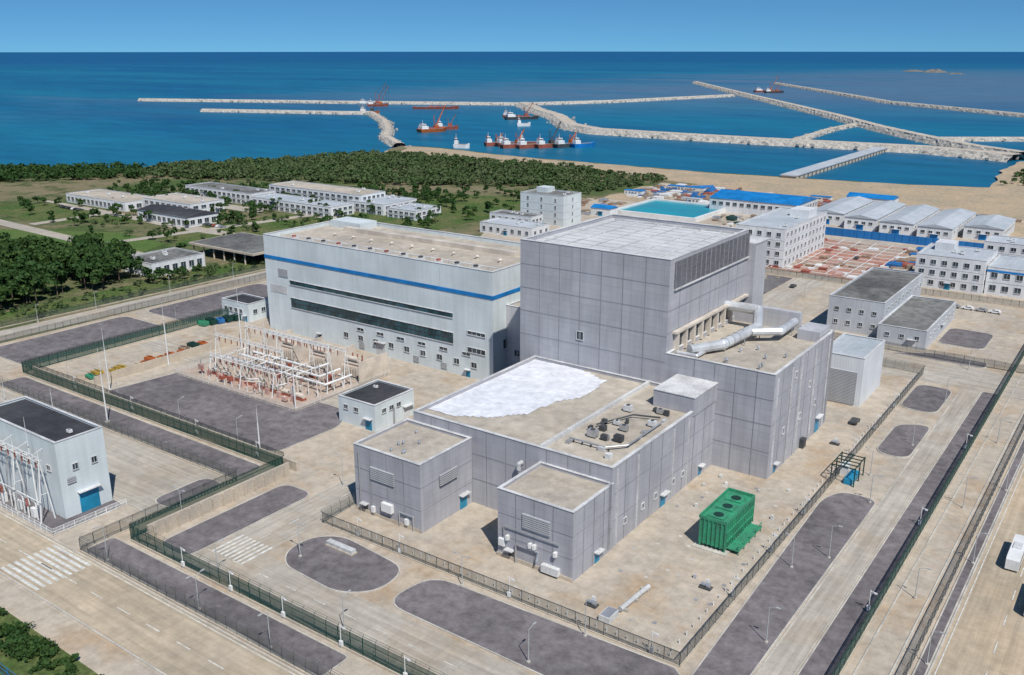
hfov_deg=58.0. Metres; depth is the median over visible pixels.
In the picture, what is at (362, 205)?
windows
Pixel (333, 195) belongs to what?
windows
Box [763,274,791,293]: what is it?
asphalt yard
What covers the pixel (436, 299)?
turbine hall
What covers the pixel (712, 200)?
windows frames
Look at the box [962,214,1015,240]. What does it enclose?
grey roof shed
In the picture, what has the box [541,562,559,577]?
wall cabinets pale trim
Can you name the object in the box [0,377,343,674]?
chain link fence
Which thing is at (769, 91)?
crane vessel
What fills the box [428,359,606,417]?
roof membrane
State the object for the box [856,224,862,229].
doors
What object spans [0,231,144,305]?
tree grove
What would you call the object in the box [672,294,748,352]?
gallery piers
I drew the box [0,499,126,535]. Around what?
substation rail fence
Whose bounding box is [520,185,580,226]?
office building
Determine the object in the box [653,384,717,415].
step
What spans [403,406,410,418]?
doors
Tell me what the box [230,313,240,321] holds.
equipment skid
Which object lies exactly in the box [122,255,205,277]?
walls
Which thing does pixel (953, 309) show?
windows frames
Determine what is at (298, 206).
windows
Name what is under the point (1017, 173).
coastal scrub
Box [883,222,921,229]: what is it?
windows
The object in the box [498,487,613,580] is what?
walls
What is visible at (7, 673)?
grass edge fence
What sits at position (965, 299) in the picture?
fence
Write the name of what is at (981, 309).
parked car
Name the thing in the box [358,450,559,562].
wall pipes
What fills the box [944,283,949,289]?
doors
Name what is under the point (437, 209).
windows
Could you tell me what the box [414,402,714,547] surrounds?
walls
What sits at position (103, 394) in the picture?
lightning mast
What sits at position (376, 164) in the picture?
shore woodland
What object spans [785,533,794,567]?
street lamp
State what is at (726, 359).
roof vents
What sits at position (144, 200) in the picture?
windows frames
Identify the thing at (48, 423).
roof
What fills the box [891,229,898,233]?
doors
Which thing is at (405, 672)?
camera pole
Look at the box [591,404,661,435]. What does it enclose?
rooftop fans
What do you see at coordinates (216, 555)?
street lamp
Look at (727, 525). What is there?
green cooling unit
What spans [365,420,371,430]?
doors blue door paint
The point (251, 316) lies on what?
walls
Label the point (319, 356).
power transformer
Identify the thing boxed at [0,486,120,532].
gravel bed
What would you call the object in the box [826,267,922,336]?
grey workshop
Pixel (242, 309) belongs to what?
windows frames
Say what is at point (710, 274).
louvre mullions pale trim
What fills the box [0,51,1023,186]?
sea
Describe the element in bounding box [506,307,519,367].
walls
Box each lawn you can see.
[0,203,146,222]
[0,229,164,251]
[158,214,328,246]
[343,193,519,229]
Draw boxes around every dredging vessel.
[484,133,502,145]
[499,129,527,148]
[504,102,538,119]
[534,121,560,148]
[553,132,581,147]
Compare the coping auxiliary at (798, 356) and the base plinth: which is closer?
the base plinth
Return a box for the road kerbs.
[0,340,1023,674]
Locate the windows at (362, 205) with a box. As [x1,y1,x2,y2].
[356,201,414,213]
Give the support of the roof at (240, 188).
on the walls at (235, 197)
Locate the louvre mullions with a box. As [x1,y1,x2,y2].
[675,234,749,288]
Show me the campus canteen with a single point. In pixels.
(101, 198)
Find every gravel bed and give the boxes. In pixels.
[0,317,163,364]
[0,377,259,476]
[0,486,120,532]
[86,537,347,674]
[108,369,342,451]
[148,284,267,321]
[155,478,219,506]
[162,485,308,555]
[285,536,399,592]
[393,579,680,674]
[691,492,875,674]
[797,392,999,674]
[877,424,929,457]
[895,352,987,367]
[901,385,951,412]
[912,437,1023,674]
[938,328,993,349]
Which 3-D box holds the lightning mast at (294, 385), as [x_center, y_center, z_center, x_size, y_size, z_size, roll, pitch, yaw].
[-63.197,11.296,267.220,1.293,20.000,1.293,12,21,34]
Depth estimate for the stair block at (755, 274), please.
269.78 m
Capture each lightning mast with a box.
[23,417,42,516]
[97,349,109,422]
[101,328,111,390]
[161,302,170,365]
[236,288,242,348]
[256,409,259,447]
[291,350,297,407]
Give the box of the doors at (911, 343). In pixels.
[908,325,942,348]
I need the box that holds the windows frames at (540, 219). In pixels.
[492,215,541,221]
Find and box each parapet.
[0,397,102,445]
[133,248,203,264]
[185,182,275,194]
[221,294,267,305]
[251,193,353,207]
[269,181,384,195]
[338,380,413,407]
[353,420,471,468]
[413,357,692,471]
[498,463,613,516]
[506,301,519,309]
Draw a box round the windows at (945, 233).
[921,224,964,234]
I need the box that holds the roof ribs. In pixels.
[544,218,734,256]
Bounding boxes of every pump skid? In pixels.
[584,596,598,608]
[699,579,712,590]
[829,438,839,445]
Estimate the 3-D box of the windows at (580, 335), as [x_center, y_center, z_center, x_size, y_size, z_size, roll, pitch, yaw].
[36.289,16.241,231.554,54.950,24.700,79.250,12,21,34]
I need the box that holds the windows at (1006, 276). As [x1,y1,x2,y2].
[989,272,1022,293]
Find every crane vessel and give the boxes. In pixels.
[357,83,388,105]
[367,86,388,106]
[416,105,446,132]
[753,75,780,91]
[764,82,783,92]
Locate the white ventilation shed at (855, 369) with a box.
[827,333,885,406]
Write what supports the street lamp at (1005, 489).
on the site pavement
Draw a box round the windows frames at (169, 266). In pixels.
[127,258,199,271]
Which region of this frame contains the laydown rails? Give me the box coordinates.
[771,238,910,276]
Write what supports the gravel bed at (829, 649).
on the site pavement
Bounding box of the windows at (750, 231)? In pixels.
[749,217,824,264]
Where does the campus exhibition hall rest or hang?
on the terrain at (50, 189)
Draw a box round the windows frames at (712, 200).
[712,200,816,209]
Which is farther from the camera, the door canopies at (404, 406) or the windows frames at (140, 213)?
the windows frames at (140, 213)
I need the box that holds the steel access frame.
[830,451,865,487]
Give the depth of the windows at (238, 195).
635.17 m
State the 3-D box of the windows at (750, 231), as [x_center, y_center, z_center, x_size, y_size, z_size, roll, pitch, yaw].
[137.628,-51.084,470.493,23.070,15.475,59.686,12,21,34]
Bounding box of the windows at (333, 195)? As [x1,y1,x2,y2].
[271,187,383,201]
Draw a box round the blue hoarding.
[825,227,983,247]
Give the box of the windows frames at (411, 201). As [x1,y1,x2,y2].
[355,201,412,213]
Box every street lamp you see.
[5,485,20,512]
[93,526,108,560]
[185,569,204,609]
[215,539,223,578]
[257,612,271,648]
[291,519,304,556]
[342,589,350,630]
[453,551,469,585]
[527,622,536,662]
[583,599,595,636]
[764,607,780,642]
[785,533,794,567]
[827,525,842,558]
[868,474,882,502]
[913,568,930,598]
[925,631,944,664]
[958,473,977,508]
[971,533,988,563]
[1004,465,1019,490]
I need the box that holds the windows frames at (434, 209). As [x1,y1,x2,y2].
[390,209,439,219]
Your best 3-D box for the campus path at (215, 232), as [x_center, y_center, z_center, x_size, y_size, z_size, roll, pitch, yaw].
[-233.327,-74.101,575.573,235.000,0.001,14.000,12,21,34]
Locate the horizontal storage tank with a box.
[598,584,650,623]
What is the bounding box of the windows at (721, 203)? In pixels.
[712,201,816,209]
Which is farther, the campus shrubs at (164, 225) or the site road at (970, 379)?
the campus shrubs at (164, 225)
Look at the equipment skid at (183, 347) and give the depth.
323.83 m
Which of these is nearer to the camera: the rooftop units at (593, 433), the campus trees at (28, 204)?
the rooftop units at (593, 433)
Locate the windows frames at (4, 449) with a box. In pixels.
[2,443,97,471]
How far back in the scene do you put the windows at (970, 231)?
509.90 m
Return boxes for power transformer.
[277,338,298,360]
[307,346,329,371]
[336,353,362,380]
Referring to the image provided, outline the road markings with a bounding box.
[0,468,1023,674]
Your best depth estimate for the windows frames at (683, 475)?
229.28 m
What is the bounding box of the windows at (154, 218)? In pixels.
[139,213,215,224]
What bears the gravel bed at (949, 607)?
on the site pavement
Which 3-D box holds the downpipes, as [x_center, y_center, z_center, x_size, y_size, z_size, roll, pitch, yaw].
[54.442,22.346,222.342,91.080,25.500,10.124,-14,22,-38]
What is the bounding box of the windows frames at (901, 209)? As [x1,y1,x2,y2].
[847,209,901,224]
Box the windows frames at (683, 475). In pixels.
[576,331,816,524]
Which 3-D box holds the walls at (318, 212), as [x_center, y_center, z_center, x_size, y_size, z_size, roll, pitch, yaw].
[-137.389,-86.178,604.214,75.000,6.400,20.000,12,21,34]
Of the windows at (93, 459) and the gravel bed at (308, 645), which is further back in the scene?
the windows at (93, 459)
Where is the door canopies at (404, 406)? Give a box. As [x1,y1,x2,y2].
[361,402,414,420]
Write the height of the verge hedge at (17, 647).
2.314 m
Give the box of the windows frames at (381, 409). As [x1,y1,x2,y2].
[343,401,400,413]
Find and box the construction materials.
[581,183,1023,278]
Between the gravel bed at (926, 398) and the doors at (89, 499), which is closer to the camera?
the doors at (89, 499)
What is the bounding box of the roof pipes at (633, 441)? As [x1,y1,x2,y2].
[569,414,662,447]
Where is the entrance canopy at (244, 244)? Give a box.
[188,232,264,264]
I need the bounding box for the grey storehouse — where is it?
[877,295,956,350]
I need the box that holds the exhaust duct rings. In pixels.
[720,324,751,348]
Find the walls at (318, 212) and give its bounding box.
[252,198,353,217]
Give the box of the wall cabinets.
[799,437,805,447]
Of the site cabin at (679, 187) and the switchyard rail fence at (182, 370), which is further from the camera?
the site cabin at (679, 187)
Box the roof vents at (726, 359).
[390,345,787,453]
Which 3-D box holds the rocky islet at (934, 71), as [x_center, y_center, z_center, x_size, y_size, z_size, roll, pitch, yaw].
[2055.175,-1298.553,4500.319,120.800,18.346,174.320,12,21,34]
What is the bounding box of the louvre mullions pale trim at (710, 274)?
[674,256,748,290]
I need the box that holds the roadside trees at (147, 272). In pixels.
[142,263,201,283]
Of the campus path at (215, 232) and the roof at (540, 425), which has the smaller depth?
the roof at (540, 425)
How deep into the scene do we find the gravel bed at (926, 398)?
277.52 m
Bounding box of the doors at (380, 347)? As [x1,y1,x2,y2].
[376,343,384,354]
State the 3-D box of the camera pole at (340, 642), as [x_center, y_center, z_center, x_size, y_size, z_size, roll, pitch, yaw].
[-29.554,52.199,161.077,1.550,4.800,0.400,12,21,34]
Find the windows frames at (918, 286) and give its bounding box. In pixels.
[833,282,920,328]
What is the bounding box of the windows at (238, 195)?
[188,188,270,202]
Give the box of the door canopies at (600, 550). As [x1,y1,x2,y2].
[359,413,823,554]
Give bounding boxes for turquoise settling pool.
[618,198,724,222]
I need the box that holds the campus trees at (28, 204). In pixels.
[17,180,519,248]
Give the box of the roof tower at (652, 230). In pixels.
[537,218,735,257]
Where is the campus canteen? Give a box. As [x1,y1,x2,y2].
[66,189,146,211]
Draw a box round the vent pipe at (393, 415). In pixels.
[393,407,394,423]
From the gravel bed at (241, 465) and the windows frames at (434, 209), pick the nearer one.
the gravel bed at (241, 465)
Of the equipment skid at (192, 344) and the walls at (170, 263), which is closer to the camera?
the equipment skid at (192, 344)
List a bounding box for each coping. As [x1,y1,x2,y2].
[0,396,102,443]
[135,247,203,263]
[188,182,272,193]
[222,293,267,303]
[251,193,351,206]
[270,181,383,194]
[338,379,412,405]
[353,418,471,465]
[413,355,693,468]
[497,461,613,512]
[653,374,717,398]
[750,236,768,243]
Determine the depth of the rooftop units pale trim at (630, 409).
211.94 m
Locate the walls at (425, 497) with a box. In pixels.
[354,441,472,532]
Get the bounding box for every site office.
[480,217,549,237]
[490,209,542,222]
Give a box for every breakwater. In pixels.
[137,94,735,105]
[200,109,410,146]
[515,102,1023,161]
[692,81,1023,155]
[774,82,1023,117]
[792,122,856,139]
[942,137,1023,140]
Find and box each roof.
[0,399,95,440]
[133,249,198,263]
[190,183,270,192]
[226,294,263,303]
[258,194,349,206]
[273,182,379,194]
[343,381,407,403]
[362,423,463,462]
[422,370,685,465]
[506,466,605,509]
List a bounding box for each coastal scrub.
[528,168,667,192]
[1000,168,1023,184]
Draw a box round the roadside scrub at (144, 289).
[0,258,264,317]
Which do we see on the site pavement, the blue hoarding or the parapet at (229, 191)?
the blue hoarding
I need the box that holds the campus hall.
[143,193,224,212]
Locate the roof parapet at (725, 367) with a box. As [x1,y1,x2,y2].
[666,317,833,379]
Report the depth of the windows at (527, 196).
556.27 m
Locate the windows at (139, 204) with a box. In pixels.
[68,196,141,208]
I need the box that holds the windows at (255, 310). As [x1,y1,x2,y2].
[225,306,264,313]
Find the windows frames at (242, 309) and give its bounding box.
[224,305,265,313]
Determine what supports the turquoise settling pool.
on the site pavement
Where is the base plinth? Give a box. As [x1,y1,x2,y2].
[356,505,572,582]
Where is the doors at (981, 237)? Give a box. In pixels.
[978,234,986,240]
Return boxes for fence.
[0,265,265,328]
[0,273,266,344]
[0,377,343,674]
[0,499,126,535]
[0,663,15,674]
[21,297,446,674]
[25,295,267,365]
[33,363,283,453]
[174,341,294,411]
[295,369,389,411]
[321,357,925,666]
[765,267,1023,307]
[831,350,1023,674]
[834,332,1023,372]
[902,425,1023,674]
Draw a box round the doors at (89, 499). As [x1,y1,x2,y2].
[79,487,100,512]
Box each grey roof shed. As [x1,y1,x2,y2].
[817,196,874,225]
[844,200,906,231]
[879,204,940,235]
[916,208,976,239]
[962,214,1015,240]
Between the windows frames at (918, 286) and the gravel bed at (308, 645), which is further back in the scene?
the windows frames at (918, 286)
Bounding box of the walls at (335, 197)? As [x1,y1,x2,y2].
[269,185,385,201]
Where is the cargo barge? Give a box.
[413,106,458,108]
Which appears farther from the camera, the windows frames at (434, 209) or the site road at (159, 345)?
the windows frames at (434, 209)
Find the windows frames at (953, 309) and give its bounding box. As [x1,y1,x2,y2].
[884,309,953,340]
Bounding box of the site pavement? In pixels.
[0,198,1023,674]
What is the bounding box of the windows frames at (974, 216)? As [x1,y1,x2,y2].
[920,216,974,234]
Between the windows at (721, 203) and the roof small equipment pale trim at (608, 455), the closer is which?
the roof small equipment pale trim at (608, 455)
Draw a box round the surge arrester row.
[201,344,342,394]
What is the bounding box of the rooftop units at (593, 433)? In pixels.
[587,408,664,441]
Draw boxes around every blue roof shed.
[591,204,617,215]
[846,192,898,202]
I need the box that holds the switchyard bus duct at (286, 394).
[198,347,351,402]
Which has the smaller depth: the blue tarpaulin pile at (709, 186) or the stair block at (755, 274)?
the stair block at (755, 274)
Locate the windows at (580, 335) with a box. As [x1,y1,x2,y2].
[577,331,815,522]
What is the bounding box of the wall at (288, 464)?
[32,331,298,539]
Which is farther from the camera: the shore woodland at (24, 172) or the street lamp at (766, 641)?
the shore woodland at (24, 172)
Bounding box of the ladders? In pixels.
[608,328,834,548]
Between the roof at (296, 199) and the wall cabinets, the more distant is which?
the roof at (296, 199)
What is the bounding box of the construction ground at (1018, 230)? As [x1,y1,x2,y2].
[603,184,1023,237]
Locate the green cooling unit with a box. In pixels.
[692,487,761,556]
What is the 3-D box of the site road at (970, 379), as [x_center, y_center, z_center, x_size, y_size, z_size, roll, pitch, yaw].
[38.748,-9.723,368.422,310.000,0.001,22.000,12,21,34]
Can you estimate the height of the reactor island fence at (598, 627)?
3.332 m
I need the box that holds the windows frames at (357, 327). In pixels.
[343,327,506,368]
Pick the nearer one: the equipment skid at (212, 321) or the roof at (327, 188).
the equipment skid at (212, 321)
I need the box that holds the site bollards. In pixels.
[334,377,913,656]
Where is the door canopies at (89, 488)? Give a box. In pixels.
[77,483,101,493]
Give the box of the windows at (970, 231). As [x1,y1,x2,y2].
[968,223,1014,234]
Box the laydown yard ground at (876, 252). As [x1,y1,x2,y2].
[766,239,907,279]
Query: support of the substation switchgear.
on the site pavement
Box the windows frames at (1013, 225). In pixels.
[967,224,1014,234]
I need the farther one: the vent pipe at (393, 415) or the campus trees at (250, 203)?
the campus trees at (250, 203)
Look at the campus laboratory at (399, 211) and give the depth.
577.20 m
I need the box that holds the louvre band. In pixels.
[674,233,749,288]
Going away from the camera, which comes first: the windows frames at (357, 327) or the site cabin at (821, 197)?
the windows frames at (357, 327)
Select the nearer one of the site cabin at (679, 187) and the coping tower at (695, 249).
the coping tower at (695, 249)
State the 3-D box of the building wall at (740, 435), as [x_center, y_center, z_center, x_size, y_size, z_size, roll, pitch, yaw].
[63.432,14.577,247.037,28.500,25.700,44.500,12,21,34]
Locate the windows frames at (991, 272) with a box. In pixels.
[989,272,1023,293]
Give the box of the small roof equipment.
[565,407,669,443]
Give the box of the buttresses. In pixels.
[152,466,285,536]
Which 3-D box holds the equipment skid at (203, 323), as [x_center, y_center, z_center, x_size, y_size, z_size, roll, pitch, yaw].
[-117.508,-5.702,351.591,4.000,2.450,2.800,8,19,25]
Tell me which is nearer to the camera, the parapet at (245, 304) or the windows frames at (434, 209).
the parapet at (245, 304)
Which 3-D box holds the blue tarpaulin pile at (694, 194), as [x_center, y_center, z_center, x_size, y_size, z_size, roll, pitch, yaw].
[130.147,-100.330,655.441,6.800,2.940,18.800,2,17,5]
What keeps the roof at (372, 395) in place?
on the walls at (380, 421)
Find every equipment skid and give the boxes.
[85,372,94,379]
[90,368,104,375]
[113,364,127,368]
[144,355,155,360]
[178,345,189,349]
[187,341,199,347]
[196,340,207,344]
[197,319,209,326]
[205,317,216,325]
[215,316,224,323]
[222,314,233,322]
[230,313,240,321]
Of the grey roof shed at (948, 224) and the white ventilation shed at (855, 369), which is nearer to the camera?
the white ventilation shed at (855, 369)
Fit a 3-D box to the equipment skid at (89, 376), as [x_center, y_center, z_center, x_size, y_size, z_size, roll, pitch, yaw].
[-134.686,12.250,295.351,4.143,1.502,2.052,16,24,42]
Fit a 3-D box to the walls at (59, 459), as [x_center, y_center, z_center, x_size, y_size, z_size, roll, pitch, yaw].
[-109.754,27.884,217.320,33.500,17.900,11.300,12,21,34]
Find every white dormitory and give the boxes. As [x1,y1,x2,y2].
[914,239,997,293]
[984,235,1023,256]
[984,254,1023,298]
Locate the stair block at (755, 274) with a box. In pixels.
[744,240,767,304]
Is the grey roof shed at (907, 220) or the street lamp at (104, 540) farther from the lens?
the grey roof shed at (907, 220)
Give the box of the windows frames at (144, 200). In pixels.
[144,200,221,210]
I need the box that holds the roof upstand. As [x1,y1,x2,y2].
[733,302,829,341]
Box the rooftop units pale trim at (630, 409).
[613,403,656,426]
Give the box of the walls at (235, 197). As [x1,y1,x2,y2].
[185,186,275,204]
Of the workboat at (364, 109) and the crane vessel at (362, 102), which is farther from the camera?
the crane vessel at (362, 102)
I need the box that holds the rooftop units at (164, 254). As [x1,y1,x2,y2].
[150,250,167,259]
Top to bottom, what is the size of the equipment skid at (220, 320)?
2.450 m
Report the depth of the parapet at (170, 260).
443.38 m
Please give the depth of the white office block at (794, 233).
459.26 m
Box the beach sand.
[401,146,1023,220]
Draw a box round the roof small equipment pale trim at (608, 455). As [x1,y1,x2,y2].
[597,418,666,459]
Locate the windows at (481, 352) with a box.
[344,328,505,368]
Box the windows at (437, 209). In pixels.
[389,209,438,218]
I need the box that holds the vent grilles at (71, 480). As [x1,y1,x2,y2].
[67,476,76,484]
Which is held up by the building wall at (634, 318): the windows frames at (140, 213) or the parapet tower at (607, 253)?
the parapet tower at (607, 253)
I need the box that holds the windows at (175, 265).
[132,258,201,271]
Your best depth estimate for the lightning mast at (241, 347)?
321.88 m
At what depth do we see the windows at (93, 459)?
207.95 m
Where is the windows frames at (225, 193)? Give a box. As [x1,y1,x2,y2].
[187,187,273,202]
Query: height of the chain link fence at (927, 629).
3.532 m
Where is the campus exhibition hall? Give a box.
[136,204,217,227]
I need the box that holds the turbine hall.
[263,216,519,379]
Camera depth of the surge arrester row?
289.92 m
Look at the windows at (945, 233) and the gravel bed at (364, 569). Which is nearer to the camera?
the gravel bed at (364, 569)
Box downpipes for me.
[615,339,830,544]
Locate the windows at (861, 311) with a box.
[834,284,920,328]
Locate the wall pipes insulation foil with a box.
[517,460,523,470]
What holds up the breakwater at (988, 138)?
in the sea
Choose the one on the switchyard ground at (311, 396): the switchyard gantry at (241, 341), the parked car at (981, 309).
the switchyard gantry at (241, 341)
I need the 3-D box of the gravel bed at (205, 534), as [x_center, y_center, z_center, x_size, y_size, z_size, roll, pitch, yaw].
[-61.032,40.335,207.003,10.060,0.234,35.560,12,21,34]
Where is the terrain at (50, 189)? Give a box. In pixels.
[0,146,988,342]
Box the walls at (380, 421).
[338,391,413,431]
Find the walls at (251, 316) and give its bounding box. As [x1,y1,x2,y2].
[222,300,269,321]
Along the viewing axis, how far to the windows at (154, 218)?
555.18 m
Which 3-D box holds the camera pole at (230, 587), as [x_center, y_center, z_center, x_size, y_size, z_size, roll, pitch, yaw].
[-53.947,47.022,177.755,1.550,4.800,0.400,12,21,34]
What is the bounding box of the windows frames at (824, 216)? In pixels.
[749,216,825,264]
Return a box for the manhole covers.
[513,484,777,623]
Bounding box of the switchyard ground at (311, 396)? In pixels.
[178,347,386,409]
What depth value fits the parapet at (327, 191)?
632.63 m
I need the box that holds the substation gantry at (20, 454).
[0,436,55,522]
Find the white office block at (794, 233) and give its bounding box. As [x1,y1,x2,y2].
[735,206,826,267]
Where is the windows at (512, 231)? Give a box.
[483,226,546,234]
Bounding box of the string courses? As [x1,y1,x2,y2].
[257,203,330,213]
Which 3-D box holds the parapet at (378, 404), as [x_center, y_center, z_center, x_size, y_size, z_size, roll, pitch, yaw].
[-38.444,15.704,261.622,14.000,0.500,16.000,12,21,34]
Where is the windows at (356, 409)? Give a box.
[344,402,400,412]
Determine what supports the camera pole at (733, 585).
on the site pavement
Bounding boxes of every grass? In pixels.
[0,258,265,326]
[0,607,98,674]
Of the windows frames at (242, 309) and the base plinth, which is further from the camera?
the windows frames at (242, 309)
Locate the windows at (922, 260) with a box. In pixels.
[919,256,996,289]
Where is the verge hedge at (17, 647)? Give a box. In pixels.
[0,607,103,674]
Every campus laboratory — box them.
[348,194,416,215]
[387,202,440,220]
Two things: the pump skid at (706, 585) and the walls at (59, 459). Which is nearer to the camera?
the pump skid at (706, 585)
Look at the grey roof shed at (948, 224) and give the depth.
517.12 m
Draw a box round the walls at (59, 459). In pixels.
[0,422,112,518]
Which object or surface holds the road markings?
on the harbour road at (980, 631)
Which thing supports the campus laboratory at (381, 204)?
on the terrain at (50, 189)
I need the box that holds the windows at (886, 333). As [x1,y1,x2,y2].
[885,310,953,339]
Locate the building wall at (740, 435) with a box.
[665,336,833,478]
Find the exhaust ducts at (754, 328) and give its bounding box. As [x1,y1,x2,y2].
[677,301,798,357]
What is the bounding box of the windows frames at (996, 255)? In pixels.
[920,255,996,290]
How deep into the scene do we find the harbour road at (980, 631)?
170.92 m
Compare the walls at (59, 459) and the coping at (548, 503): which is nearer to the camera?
the coping at (548, 503)
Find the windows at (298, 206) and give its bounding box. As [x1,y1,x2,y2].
[253,199,351,215]
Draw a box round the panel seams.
[356,253,830,565]
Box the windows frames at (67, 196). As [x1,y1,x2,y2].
[67,196,141,208]
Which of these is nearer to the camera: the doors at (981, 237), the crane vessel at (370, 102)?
the doors at (981, 237)
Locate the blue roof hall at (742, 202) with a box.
[709,189,817,215]
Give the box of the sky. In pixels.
[0,0,1023,51]
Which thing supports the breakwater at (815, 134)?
in the sea
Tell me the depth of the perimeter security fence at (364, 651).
210.98 m
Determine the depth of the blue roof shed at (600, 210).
584.22 m
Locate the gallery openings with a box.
[679,301,740,344]
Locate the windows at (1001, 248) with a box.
[988,245,1023,252]
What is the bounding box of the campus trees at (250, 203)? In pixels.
[125,178,480,210]
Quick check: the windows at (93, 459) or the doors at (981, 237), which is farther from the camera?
the doors at (981, 237)
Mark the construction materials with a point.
(906, 262)
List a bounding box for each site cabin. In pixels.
[624,189,644,194]
[668,184,685,189]
[681,196,702,202]
[686,186,706,190]
[810,195,832,199]
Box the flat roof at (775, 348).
[676,321,814,372]
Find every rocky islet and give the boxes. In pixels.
[905,70,922,71]
[923,69,945,72]
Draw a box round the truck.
[1005,534,1023,571]
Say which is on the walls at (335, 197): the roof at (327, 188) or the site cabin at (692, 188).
the roof at (327, 188)
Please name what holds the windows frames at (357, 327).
in the turbine hall
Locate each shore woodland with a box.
[0,161,146,180]
[131,149,604,185]
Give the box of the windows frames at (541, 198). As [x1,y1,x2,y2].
[540,197,573,223]
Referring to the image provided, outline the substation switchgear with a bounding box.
[0,435,42,519]
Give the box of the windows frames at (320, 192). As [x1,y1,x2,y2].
[271,186,382,200]
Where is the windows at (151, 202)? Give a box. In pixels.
[145,200,221,211]
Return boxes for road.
[0,271,265,340]
[0,387,227,513]
[0,511,298,674]
[138,339,413,422]
[157,537,529,674]
[231,476,355,553]
[757,388,979,674]
[762,239,890,308]
[881,353,1023,399]
[930,462,1023,674]
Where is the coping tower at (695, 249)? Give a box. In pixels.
[521,214,748,259]
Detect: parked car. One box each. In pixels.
[849,417,859,424]
[962,305,973,309]
[975,307,987,311]
[989,309,1001,313]
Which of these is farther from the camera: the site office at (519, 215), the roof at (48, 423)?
the site office at (519, 215)
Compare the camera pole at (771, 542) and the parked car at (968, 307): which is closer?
the camera pole at (771, 542)
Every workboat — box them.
[360,103,378,113]
[438,115,458,129]
[453,137,469,147]
[495,132,514,146]
[515,135,535,148]
[516,118,530,125]
[571,137,595,147]
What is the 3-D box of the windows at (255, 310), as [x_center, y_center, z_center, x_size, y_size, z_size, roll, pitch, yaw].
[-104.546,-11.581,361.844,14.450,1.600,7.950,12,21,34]
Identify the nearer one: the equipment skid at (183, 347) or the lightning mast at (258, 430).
the lightning mast at (258, 430)
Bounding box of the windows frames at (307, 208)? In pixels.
[253,199,351,216]
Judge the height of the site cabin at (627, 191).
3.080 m
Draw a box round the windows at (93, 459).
[1,444,96,470]
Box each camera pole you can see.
[180,547,184,566]
[228,570,233,590]
[281,596,286,618]
[339,624,344,647]
[398,535,403,552]
[403,656,410,674]
[507,577,514,596]
[649,630,658,651]
[731,575,739,597]
[769,533,777,552]
[866,590,877,611]
[918,507,927,525]
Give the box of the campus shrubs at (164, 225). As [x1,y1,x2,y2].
[79,206,358,238]
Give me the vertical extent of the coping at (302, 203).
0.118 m
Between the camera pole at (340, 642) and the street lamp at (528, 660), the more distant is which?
the camera pole at (340, 642)
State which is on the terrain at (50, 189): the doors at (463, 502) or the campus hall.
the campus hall
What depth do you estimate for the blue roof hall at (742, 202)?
589.14 m
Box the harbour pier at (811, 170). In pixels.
[780,147,887,178]
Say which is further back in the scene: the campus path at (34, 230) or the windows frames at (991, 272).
the campus path at (34, 230)
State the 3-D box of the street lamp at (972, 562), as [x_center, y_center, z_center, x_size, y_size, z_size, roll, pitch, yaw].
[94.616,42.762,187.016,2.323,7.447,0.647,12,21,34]
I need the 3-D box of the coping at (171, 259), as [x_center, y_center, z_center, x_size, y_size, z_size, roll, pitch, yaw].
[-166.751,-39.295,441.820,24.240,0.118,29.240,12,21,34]
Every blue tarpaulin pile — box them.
[690,192,699,197]
[696,185,713,187]
[703,186,716,192]
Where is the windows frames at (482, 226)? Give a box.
[482,226,545,235]
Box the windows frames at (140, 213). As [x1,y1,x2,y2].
[140,213,213,224]
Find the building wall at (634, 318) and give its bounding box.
[520,244,746,382]
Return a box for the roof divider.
[540,380,650,446]
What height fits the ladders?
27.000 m
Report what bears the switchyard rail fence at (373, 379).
on the site pavement
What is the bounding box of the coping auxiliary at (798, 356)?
[666,316,834,374]
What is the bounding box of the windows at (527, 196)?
[527,196,572,222]
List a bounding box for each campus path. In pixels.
[0,219,142,254]
[29,212,111,224]
[45,200,233,234]
[119,215,309,241]
[142,194,264,211]
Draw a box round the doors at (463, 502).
[460,419,818,563]
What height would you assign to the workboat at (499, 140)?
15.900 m
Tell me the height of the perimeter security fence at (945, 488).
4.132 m
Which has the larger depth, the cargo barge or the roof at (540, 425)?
the cargo barge
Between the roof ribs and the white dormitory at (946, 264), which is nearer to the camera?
the roof ribs
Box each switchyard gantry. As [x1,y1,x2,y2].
[209,349,277,397]
[215,327,289,388]
[244,321,350,386]
[263,322,334,393]
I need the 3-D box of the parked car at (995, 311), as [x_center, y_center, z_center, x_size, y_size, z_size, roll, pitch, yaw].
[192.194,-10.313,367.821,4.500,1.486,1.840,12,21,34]
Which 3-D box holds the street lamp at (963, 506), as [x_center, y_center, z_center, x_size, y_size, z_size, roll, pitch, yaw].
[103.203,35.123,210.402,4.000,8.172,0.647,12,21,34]
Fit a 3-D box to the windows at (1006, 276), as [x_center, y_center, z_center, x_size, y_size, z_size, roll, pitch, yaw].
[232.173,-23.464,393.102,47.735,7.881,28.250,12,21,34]
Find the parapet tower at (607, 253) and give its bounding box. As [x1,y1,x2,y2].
[520,215,748,264]

